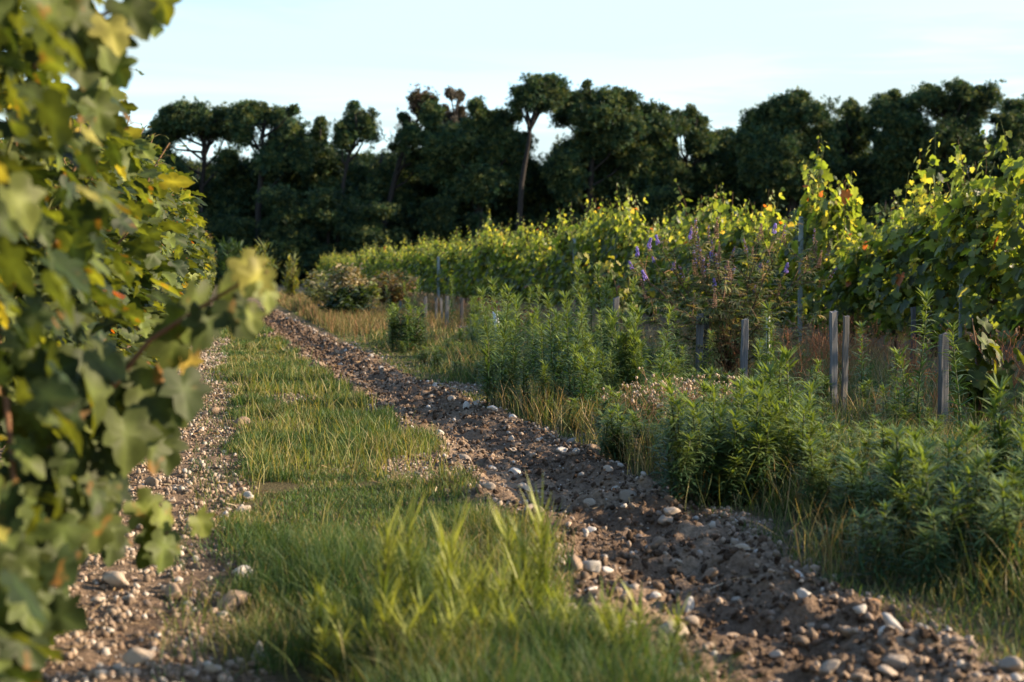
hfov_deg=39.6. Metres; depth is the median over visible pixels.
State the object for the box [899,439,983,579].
fleabane weed
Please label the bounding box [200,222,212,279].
grapevine
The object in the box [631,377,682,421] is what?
dry weed
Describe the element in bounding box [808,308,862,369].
dry weed
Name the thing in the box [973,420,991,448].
fleabane weed
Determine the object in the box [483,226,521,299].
grapevine
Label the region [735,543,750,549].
stone
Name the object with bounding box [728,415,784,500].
fleabane weed
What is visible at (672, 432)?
fleabane weed
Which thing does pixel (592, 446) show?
stone
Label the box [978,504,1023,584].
fleabane weed
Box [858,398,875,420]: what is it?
fleabane weed
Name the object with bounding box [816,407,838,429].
fleabane weed
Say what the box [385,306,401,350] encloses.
fleabane weed
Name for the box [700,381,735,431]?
fleabane weed
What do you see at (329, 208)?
pine tree
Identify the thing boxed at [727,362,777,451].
fleabane weed
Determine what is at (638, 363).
fleabane weed
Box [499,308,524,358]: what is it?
fleabane weed
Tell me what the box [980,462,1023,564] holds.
fleabane weed
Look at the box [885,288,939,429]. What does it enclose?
fleabane weed
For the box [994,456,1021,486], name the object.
fleabane weed
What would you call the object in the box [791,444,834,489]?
fleabane weed
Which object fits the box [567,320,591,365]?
fleabane weed
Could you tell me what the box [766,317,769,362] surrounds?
pale pole
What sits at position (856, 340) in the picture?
dry weed
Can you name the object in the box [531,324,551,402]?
fleabane weed
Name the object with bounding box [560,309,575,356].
fleabane weed
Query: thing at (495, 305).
fleabane weed
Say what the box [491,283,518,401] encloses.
fleabane weed
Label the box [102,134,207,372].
grapevine
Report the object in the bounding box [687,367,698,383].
fleabane weed
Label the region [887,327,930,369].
dry weed
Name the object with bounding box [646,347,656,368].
fleabane weed
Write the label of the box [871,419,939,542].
fleabane weed
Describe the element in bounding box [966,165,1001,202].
pine tree
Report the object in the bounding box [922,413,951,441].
fleabane weed
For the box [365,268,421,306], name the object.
dry bush
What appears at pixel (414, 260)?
grapevine
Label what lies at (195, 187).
pine tree
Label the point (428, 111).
pine tree
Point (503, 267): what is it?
grapevine
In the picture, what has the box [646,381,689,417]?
dry weed
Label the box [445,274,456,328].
fleabane weed
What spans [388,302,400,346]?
fleabane weed
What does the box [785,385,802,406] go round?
fleabane weed
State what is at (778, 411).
fleabane weed
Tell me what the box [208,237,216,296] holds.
grapevine
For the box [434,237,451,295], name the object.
grapevine
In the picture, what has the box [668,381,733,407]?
dry weed
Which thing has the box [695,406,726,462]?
fleabane weed
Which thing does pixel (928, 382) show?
dry weed
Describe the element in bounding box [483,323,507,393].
fleabane weed
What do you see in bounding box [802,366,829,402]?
fleabane weed
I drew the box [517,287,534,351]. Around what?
fleabane weed
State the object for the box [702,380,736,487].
fleabane weed
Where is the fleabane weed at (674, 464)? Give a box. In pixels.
[654,430,705,501]
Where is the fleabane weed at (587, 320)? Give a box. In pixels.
[579,306,594,342]
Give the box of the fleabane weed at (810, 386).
[780,379,828,439]
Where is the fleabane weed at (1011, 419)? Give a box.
[980,377,1023,471]
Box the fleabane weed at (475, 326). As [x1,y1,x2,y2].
[468,313,479,344]
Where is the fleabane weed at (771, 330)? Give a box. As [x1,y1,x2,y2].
[761,319,783,392]
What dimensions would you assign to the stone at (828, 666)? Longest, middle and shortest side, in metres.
0.062 x 0.042 x 0.032 m
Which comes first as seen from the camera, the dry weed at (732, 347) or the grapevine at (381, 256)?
the dry weed at (732, 347)
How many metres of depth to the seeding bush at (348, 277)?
34.37 m
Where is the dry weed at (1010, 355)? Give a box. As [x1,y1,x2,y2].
[970,326,1023,425]
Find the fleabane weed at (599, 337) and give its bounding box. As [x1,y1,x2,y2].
[592,328,606,356]
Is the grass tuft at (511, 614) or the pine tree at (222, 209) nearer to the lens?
the grass tuft at (511, 614)
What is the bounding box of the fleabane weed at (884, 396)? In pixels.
[873,348,906,428]
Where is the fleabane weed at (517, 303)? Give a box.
[492,298,528,405]
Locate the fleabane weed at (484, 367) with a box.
[473,338,499,393]
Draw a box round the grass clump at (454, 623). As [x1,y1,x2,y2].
[424,591,503,671]
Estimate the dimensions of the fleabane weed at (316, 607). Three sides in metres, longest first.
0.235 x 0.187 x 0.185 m
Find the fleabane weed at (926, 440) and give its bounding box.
[905,434,941,454]
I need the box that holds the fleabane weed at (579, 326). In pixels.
[549,293,592,398]
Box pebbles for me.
[40,309,1023,681]
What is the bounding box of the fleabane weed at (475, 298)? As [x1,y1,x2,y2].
[466,297,481,332]
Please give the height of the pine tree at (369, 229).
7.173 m
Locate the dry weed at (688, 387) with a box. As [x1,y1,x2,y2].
[674,374,708,405]
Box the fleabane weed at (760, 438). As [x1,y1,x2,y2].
[740,421,785,502]
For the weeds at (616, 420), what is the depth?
6.41 m
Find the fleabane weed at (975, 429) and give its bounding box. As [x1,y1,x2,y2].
[935,418,1001,516]
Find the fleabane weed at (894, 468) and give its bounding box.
[876,445,936,559]
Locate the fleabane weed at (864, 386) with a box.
[854,379,883,421]
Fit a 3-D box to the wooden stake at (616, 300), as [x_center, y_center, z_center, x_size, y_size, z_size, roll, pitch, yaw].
[0.985,-0.009,13.622,0.057,0.842,0.050,1,2,-14]
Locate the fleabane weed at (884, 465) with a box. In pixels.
[871,449,908,496]
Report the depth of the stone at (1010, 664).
3.32 m
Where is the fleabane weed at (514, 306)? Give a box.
[501,291,527,359]
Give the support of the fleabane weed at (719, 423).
on the ground at (742, 563)
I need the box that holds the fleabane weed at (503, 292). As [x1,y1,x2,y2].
[498,288,508,336]
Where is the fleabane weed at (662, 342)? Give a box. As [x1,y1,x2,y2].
[656,330,671,372]
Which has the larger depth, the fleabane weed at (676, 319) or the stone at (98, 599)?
the fleabane weed at (676, 319)
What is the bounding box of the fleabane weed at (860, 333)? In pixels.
[848,320,874,405]
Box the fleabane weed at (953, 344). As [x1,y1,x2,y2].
[938,320,976,439]
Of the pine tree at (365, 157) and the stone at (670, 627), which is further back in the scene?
the pine tree at (365, 157)
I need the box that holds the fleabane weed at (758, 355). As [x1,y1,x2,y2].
[745,300,779,389]
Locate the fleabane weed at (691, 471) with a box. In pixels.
[675,431,708,500]
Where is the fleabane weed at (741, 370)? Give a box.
[733,367,748,386]
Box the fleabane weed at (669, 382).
[650,375,691,466]
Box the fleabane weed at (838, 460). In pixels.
[828,455,844,479]
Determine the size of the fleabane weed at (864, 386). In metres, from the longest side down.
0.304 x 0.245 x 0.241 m
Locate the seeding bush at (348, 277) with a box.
[319,262,376,295]
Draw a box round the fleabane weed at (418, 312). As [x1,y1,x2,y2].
[414,306,424,322]
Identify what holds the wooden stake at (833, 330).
on the ground at (742, 563)
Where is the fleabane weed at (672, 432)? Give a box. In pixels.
[645,380,702,495]
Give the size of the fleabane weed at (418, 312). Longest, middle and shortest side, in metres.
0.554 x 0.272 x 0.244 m
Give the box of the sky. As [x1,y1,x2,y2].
[0,0,1023,170]
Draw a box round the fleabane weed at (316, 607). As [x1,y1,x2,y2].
[291,573,365,669]
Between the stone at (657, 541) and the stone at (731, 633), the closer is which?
the stone at (731, 633)
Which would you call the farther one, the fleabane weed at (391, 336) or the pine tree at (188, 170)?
the pine tree at (188, 170)
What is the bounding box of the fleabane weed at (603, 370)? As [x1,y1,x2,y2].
[585,350,611,398]
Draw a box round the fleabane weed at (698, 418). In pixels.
[671,396,722,504]
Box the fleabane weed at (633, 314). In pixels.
[631,312,648,377]
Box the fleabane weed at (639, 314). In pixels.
[608,304,647,391]
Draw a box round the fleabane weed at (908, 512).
[875,485,937,557]
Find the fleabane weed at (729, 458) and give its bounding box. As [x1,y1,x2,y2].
[713,434,750,502]
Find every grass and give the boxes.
[148,301,759,681]
[228,327,657,681]
[276,289,558,341]
[277,291,1023,671]
[282,291,1023,551]
[479,379,1023,619]
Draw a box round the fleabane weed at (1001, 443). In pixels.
[983,424,1023,507]
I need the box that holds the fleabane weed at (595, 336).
[590,332,605,372]
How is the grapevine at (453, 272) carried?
on the ground at (742, 563)
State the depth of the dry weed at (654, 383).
8.30 m
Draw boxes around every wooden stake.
[424,296,426,314]
[435,297,437,322]
[440,297,442,317]
[445,296,448,327]
[460,298,463,325]
[571,300,575,334]
[613,296,618,336]
[695,313,703,375]
[704,316,708,379]
[740,319,748,380]
[829,310,837,414]
[840,315,849,416]
[910,306,915,371]
[938,332,948,434]
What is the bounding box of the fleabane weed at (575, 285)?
[567,258,586,331]
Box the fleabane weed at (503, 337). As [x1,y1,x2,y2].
[471,286,514,407]
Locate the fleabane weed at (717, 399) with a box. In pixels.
[716,395,731,421]
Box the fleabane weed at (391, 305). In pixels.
[385,304,393,336]
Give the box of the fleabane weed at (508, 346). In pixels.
[498,320,515,388]
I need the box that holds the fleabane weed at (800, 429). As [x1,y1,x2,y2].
[781,410,808,481]
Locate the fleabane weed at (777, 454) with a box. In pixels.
[755,416,788,498]
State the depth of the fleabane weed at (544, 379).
9.54 m
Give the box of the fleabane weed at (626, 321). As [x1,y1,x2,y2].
[607,316,640,395]
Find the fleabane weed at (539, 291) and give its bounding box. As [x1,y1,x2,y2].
[527,284,545,343]
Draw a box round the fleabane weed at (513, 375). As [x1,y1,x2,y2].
[495,350,521,406]
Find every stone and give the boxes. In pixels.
[90,596,105,603]
[101,571,124,582]
[103,571,128,587]
[120,606,127,611]
[122,647,153,666]
[145,477,158,486]
[164,582,181,598]
[167,497,175,501]
[188,562,203,570]
[201,664,222,673]
[208,407,218,414]
[216,671,231,679]
[217,590,250,611]
[231,416,249,426]
[232,565,252,576]
[235,505,251,512]
[243,491,253,499]
[243,660,260,670]
[251,640,264,660]
[447,395,455,400]
[453,454,471,460]
[463,401,470,408]
[482,482,495,489]
[487,405,497,411]
[508,447,516,451]
[508,467,520,474]
[514,482,530,491]
[521,504,540,513]
[556,447,566,452]
[566,437,576,443]
[566,555,582,572]
[578,602,602,614]
[582,498,595,505]
[582,560,600,572]
[583,502,589,508]
[585,444,598,450]
[587,526,595,532]
[602,566,613,572]
[603,465,612,471]
[619,489,636,500]
[619,581,629,588]
[628,583,638,589]
[647,536,666,549]
[649,591,661,599]
[657,621,688,639]
[658,515,673,525]
[663,507,679,516]
[664,495,678,505]
[672,559,682,564]
[682,596,694,612]
[682,615,700,627]
[702,567,718,580]
[725,632,738,635]
[731,596,740,602]
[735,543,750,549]
[747,535,758,543]
[769,650,783,659]
[791,635,809,646]
[796,588,811,597]
[818,659,839,675]
[840,626,853,638]
[849,673,871,681]
[853,604,866,613]
[877,665,897,676]
[878,625,894,634]
[880,653,908,667]
[881,612,903,631]
[949,635,963,642]
[964,635,972,641]
[998,656,1023,671]
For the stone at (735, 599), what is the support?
on the ground at (742, 563)
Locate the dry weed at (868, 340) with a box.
[848,315,902,383]
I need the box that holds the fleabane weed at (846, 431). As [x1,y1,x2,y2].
[833,426,862,449]
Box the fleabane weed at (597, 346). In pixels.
[574,312,600,388]
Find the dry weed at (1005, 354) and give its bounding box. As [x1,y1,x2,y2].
[992,333,1021,398]
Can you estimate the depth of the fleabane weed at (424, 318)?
18.55 m
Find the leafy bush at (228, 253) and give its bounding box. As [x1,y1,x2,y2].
[215,236,249,282]
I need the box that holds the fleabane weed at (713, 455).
[681,436,728,503]
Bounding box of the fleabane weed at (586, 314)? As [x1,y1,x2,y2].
[571,309,593,341]
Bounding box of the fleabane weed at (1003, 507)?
[954,472,1023,594]
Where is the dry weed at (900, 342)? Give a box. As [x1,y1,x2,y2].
[876,323,926,388]
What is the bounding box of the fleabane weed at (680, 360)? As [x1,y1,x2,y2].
[661,348,685,397]
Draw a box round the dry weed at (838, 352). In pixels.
[812,330,865,377]
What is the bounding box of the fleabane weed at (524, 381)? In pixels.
[511,359,535,409]
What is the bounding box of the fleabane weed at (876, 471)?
[870,453,891,488]
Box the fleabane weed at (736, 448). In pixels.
[714,407,761,504]
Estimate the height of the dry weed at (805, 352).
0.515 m
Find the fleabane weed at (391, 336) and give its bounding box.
[386,313,397,350]
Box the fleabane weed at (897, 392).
[884,388,911,435]
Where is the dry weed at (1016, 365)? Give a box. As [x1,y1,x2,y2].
[995,341,1023,390]
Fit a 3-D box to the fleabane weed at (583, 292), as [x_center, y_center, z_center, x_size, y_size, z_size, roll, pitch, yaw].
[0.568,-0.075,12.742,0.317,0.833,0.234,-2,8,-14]
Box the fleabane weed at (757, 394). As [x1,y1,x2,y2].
[738,386,787,502]
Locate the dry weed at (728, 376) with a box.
[715,373,746,409]
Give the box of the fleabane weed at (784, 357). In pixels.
[751,344,808,443]
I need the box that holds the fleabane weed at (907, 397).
[900,388,921,414]
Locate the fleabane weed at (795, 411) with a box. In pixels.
[780,407,810,470]
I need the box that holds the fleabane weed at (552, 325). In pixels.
[542,300,558,355]
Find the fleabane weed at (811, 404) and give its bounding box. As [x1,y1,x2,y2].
[793,394,825,441]
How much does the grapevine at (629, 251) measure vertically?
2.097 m
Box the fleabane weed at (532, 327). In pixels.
[525,311,541,385]
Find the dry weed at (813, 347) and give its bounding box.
[793,325,828,379]
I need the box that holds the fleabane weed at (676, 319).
[664,311,686,374]
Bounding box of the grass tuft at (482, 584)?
[436,543,519,647]
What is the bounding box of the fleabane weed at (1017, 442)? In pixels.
[999,396,1023,486]
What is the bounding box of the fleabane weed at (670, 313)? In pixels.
[649,303,679,375]
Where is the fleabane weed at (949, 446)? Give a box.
[928,435,980,532]
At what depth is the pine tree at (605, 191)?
120.23 m
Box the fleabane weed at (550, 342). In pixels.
[539,291,563,397]
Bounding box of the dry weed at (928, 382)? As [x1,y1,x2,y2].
[909,354,937,408]
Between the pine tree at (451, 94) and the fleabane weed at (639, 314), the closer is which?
the fleabane weed at (639, 314)
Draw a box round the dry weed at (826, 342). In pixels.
[781,325,859,383]
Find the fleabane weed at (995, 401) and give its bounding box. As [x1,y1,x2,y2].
[966,371,1023,488]
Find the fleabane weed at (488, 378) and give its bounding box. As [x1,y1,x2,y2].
[473,324,503,406]
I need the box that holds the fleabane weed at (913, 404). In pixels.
[907,390,925,420]
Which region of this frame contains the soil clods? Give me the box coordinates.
[261,309,1020,681]
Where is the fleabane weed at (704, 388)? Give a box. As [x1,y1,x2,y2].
[689,365,727,428]
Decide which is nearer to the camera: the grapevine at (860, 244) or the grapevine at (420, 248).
the grapevine at (860, 244)
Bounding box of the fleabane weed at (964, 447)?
[945,445,975,490]
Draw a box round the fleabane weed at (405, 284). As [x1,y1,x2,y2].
[401,282,408,310]
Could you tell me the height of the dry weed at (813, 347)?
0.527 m
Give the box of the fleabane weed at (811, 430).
[780,397,831,489]
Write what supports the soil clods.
on the ground at (742, 563)
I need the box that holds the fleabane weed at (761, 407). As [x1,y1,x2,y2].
[748,385,789,495]
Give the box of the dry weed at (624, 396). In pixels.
[590,382,656,417]
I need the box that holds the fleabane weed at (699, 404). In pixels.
[684,403,709,446]
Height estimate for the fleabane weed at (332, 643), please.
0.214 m
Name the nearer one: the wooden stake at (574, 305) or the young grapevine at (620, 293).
the young grapevine at (620, 293)
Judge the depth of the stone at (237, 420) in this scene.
8.79 m
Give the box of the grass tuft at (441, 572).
[421,530,479,625]
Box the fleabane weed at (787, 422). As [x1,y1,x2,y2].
[765,398,807,490]
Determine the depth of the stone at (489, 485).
5.91 m
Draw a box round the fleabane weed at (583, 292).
[563,288,593,354]
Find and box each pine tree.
[48,117,106,184]
[141,96,246,212]
[143,153,196,192]
[173,151,196,190]
[179,168,221,212]
[188,157,221,184]
[196,207,228,283]
[197,175,254,247]
[213,216,255,283]
[217,155,283,283]
[221,98,315,254]
[246,134,325,283]
[252,183,318,282]
[292,142,369,278]
[299,185,360,276]
[306,114,340,155]
[312,163,375,236]
[328,98,386,247]
[329,198,401,257]
[346,149,395,179]
[347,150,430,248]
[374,148,402,160]
[380,83,447,230]
[383,227,412,254]
[404,156,443,250]
[409,95,539,214]
[410,178,437,247]
[412,194,462,249]
[427,184,514,247]
[438,85,469,124]
[463,208,511,246]
[485,164,513,217]
[492,153,550,239]
[504,71,573,239]
[509,167,569,237]
[514,155,549,219]
[514,223,544,241]
[527,138,612,241]
[540,78,658,221]
[547,212,584,237]
[574,148,647,221]
[613,160,678,224]
[627,97,694,195]
[632,184,683,236]
[670,103,720,216]
[670,155,710,230]
[679,153,735,211]
[688,126,741,202]
[703,148,775,222]
[727,85,847,223]
[732,167,802,226]
[797,148,849,206]
[830,163,878,223]
[831,96,871,184]
[847,148,932,225]
[858,88,933,211]
[862,200,890,233]
[903,75,1011,199]
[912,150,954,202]
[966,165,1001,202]
[986,93,1023,193]
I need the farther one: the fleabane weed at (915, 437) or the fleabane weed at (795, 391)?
the fleabane weed at (795, 391)
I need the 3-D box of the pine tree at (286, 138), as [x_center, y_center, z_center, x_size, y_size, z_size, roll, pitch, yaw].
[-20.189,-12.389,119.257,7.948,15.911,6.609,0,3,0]
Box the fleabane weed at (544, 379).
[532,360,556,412]
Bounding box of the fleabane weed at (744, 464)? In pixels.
[731,432,769,503]
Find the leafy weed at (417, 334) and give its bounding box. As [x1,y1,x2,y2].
[391,305,428,351]
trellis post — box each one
[437,257,439,297]
[572,238,575,299]
[797,217,803,343]
[958,284,962,338]
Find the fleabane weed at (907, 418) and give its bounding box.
[895,406,930,429]
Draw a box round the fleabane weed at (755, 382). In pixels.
[732,373,783,447]
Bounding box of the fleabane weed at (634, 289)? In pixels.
[625,276,644,337]
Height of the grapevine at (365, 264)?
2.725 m
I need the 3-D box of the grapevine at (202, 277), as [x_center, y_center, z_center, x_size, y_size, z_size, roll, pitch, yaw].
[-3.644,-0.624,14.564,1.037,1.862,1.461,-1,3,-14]
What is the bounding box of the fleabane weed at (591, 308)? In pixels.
[586,299,607,357]
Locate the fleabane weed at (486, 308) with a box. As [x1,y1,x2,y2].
[479,302,490,338]
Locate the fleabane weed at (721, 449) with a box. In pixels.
[704,433,730,492]
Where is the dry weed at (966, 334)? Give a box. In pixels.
[940,319,994,363]
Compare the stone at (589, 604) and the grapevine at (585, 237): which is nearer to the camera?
the stone at (589, 604)
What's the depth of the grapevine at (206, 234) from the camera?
17.23 m
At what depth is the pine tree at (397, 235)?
116.12 m
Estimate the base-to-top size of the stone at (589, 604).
0.048 m
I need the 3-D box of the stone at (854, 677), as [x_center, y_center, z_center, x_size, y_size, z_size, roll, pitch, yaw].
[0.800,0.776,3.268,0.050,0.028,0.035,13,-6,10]
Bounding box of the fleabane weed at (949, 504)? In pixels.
[937,493,983,569]
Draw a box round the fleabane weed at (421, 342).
[416,325,426,349]
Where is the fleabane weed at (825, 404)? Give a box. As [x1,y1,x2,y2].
[817,397,833,416]
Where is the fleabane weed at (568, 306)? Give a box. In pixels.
[558,299,577,339]
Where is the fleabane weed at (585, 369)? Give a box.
[568,345,604,422]
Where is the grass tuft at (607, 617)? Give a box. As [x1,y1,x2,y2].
[585,576,691,680]
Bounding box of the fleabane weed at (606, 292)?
[598,283,617,357]
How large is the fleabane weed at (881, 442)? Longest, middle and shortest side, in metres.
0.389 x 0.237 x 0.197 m
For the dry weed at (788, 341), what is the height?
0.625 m
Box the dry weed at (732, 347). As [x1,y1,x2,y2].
[719,324,759,370]
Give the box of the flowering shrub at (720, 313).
[626,217,837,371]
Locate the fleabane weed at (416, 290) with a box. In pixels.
[411,279,421,311]
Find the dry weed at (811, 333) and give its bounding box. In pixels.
[792,312,842,368]
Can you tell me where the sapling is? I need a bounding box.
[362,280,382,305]
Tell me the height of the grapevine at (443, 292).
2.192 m
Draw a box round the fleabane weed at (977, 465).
[941,446,1017,574]
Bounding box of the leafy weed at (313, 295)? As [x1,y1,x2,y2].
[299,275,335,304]
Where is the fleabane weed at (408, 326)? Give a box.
[400,297,417,352]
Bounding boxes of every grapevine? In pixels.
[0,0,214,573]
[0,0,279,681]
[0,68,194,476]
[0,117,189,447]
[2,115,197,365]
[56,158,189,360]
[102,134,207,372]
[130,201,201,351]
[153,182,206,279]
[159,188,204,346]
[185,214,208,348]
[187,213,207,284]
[196,205,210,280]
[197,204,209,280]
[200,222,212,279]
[205,233,215,298]
[207,242,212,304]
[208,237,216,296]
[209,236,214,299]
[318,252,323,278]
[321,251,332,278]
[325,245,335,275]
[329,249,345,276]
[331,253,339,274]
[333,252,344,284]
[338,251,353,277]
[340,253,353,277]
[342,251,352,272]
[353,242,365,272]
[356,243,371,276]
[359,250,369,285]
[362,248,375,279]
[366,243,383,280]
[371,253,379,283]
[373,242,387,282]
[377,242,394,280]
[378,235,398,285]
[382,248,407,277]
[387,235,406,278]
[394,250,410,292]
[400,237,427,294]
[402,250,425,295]
[406,239,425,294]
[410,238,432,294]
[415,232,435,295]
[415,238,432,295]
[419,238,434,294]
[426,230,455,293]
[427,241,448,296]
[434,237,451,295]
[437,239,464,300]
[438,226,466,300]
[450,233,476,300]
[450,241,469,301]
[457,236,488,301]
[465,205,493,302]
[468,218,511,304]
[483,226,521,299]
[486,220,518,303]
[492,226,521,302]
[503,213,548,308]
[503,238,537,309]
[519,220,561,310]
[524,238,565,311]
[540,223,581,306]
[545,203,588,306]
[558,205,613,313]
[564,194,627,314]
[570,252,646,331]
[585,183,639,311]
[601,193,649,314]
[616,216,667,323]
[628,215,663,305]
[635,199,692,325]
[643,205,708,322]
[659,208,672,236]
[672,179,740,315]
[684,191,768,333]
[722,187,797,335]
[734,207,832,337]
[766,203,798,239]
[776,135,870,339]
[801,220,883,346]
[838,169,942,351]
[838,213,876,321]
[859,191,935,320]
[868,130,997,356]
[915,128,1023,360]
[949,316,1023,425]
[976,231,1023,345]
[988,119,1023,347]
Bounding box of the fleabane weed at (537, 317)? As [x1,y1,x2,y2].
[532,306,552,377]
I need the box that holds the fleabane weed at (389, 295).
[384,284,391,309]
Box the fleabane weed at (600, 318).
[593,307,608,376]
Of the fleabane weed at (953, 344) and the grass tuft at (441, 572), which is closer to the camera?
the grass tuft at (441, 572)
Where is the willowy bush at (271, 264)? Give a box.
[239,238,280,280]
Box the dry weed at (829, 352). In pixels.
[802,316,869,393]
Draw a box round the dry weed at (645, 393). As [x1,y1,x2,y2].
[621,384,666,424]
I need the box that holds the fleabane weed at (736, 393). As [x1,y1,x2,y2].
[725,374,761,439]
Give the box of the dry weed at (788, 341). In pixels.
[754,316,820,379]
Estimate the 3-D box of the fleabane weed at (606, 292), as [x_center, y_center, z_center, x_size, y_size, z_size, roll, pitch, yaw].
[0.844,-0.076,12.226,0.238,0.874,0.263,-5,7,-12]
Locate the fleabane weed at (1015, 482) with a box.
[975,476,1023,558]
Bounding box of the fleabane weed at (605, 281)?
[597,276,617,343]
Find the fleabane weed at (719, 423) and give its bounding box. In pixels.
[690,404,737,501]
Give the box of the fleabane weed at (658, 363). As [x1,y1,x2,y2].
[648,353,666,377]
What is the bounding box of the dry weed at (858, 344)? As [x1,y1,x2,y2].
[839,330,881,375]
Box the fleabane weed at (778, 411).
[754,387,795,497]
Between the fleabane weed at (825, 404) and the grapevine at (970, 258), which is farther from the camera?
the grapevine at (970, 258)
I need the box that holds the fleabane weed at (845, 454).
[832,450,865,489]
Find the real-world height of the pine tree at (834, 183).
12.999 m
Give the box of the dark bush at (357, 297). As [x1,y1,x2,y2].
[317,283,374,315]
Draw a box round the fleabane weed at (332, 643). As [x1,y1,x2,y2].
[303,588,362,681]
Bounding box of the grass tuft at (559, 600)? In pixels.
[536,578,586,650]
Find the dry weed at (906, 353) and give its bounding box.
[871,324,937,385]
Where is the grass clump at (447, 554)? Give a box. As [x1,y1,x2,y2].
[365,476,473,653]
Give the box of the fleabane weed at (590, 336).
[576,331,600,394]
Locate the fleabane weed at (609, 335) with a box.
[601,307,617,366]
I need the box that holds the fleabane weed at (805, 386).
[798,383,820,420]
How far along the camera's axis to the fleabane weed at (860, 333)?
9.41 m
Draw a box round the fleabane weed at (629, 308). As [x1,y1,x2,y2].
[618,301,644,359]
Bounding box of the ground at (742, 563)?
[0,283,1023,681]
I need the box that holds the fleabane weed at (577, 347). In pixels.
[562,341,591,411]
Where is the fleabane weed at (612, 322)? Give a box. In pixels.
[603,306,642,389]
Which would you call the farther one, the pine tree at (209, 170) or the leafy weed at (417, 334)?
the pine tree at (209, 170)
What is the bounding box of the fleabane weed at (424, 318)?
[418,303,429,336]
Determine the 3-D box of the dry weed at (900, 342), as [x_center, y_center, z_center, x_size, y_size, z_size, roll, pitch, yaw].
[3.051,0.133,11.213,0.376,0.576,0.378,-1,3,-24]
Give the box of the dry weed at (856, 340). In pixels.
[819,316,877,376]
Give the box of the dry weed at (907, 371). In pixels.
[892,353,919,398]
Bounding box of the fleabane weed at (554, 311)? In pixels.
[547,308,569,382]
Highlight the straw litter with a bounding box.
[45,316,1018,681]
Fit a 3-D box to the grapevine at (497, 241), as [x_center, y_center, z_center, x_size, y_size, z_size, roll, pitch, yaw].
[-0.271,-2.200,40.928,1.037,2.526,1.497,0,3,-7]
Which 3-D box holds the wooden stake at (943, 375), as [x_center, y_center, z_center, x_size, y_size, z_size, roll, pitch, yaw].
[2.435,0.318,8.034,0.051,0.733,0.044,-1,3,-14]
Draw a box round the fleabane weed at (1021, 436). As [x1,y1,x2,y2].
[1000,426,1023,485]
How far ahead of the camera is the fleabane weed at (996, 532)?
4.37 m
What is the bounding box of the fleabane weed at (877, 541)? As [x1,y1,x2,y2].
[834,497,906,584]
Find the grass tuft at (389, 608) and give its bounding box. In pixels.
[349,570,439,674]
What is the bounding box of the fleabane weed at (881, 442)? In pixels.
[865,417,898,474]
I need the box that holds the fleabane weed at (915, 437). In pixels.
[902,427,943,522]
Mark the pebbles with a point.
(104, 671)
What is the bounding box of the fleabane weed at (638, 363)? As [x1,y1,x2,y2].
[622,327,653,393]
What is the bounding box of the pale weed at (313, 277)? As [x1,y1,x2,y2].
[300,269,335,296]
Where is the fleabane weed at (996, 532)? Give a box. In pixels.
[970,498,1023,579]
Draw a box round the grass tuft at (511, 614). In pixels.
[466,590,526,671]
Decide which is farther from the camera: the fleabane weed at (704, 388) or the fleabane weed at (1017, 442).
the fleabane weed at (704, 388)
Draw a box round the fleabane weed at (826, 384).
[814,373,837,412]
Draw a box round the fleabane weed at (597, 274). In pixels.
[592,264,606,349]
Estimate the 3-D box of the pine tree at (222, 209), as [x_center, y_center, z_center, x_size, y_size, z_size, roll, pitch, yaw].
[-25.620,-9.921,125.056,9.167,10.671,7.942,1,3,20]
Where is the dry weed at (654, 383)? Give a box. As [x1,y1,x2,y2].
[632,367,687,416]
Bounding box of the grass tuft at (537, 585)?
[486,474,568,638]
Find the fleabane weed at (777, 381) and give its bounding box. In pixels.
[772,377,791,398]
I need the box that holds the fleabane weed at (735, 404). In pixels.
[724,378,744,436]
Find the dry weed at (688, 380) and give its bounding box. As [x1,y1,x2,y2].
[661,376,726,425]
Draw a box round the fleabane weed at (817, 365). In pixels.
[805,358,825,405]
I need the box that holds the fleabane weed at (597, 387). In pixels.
[585,371,607,405]
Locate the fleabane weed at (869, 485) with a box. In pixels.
[849,466,904,548]
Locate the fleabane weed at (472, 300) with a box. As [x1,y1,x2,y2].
[468,295,481,334]
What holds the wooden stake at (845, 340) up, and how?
on the ground at (742, 563)
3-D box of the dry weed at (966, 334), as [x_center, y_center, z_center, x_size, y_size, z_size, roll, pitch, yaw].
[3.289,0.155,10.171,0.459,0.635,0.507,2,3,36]
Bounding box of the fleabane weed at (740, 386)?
[725,377,758,467]
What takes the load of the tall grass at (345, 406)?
on the ground at (742, 563)
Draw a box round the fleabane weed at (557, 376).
[548,348,569,400]
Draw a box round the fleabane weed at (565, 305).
[555,289,579,401]
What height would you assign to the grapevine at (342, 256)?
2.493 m
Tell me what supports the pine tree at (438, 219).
on the ground at (742, 563)
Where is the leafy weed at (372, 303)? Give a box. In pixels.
[365,296,379,307]
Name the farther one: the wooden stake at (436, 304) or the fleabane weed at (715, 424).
the wooden stake at (436, 304)
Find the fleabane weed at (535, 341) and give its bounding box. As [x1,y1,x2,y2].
[527,332,547,379]
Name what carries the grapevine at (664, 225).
on the ground at (742, 563)
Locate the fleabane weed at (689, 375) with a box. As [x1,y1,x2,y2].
[678,372,695,395]
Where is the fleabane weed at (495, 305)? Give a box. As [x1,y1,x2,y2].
[484,275,507,374]
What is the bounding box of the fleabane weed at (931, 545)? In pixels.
[894,505,965,591]
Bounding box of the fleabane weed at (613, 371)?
[604,351,620,397]
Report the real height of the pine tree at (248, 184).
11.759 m
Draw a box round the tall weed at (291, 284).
[280,250,300,296]
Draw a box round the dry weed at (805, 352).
[785,336,825,379]
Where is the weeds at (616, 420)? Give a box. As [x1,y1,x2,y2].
[385,311,1001,555]
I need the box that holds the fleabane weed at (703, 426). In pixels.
[669,397,709,473]
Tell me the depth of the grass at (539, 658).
4.41 m
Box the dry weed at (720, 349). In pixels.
[694,334,749,373]

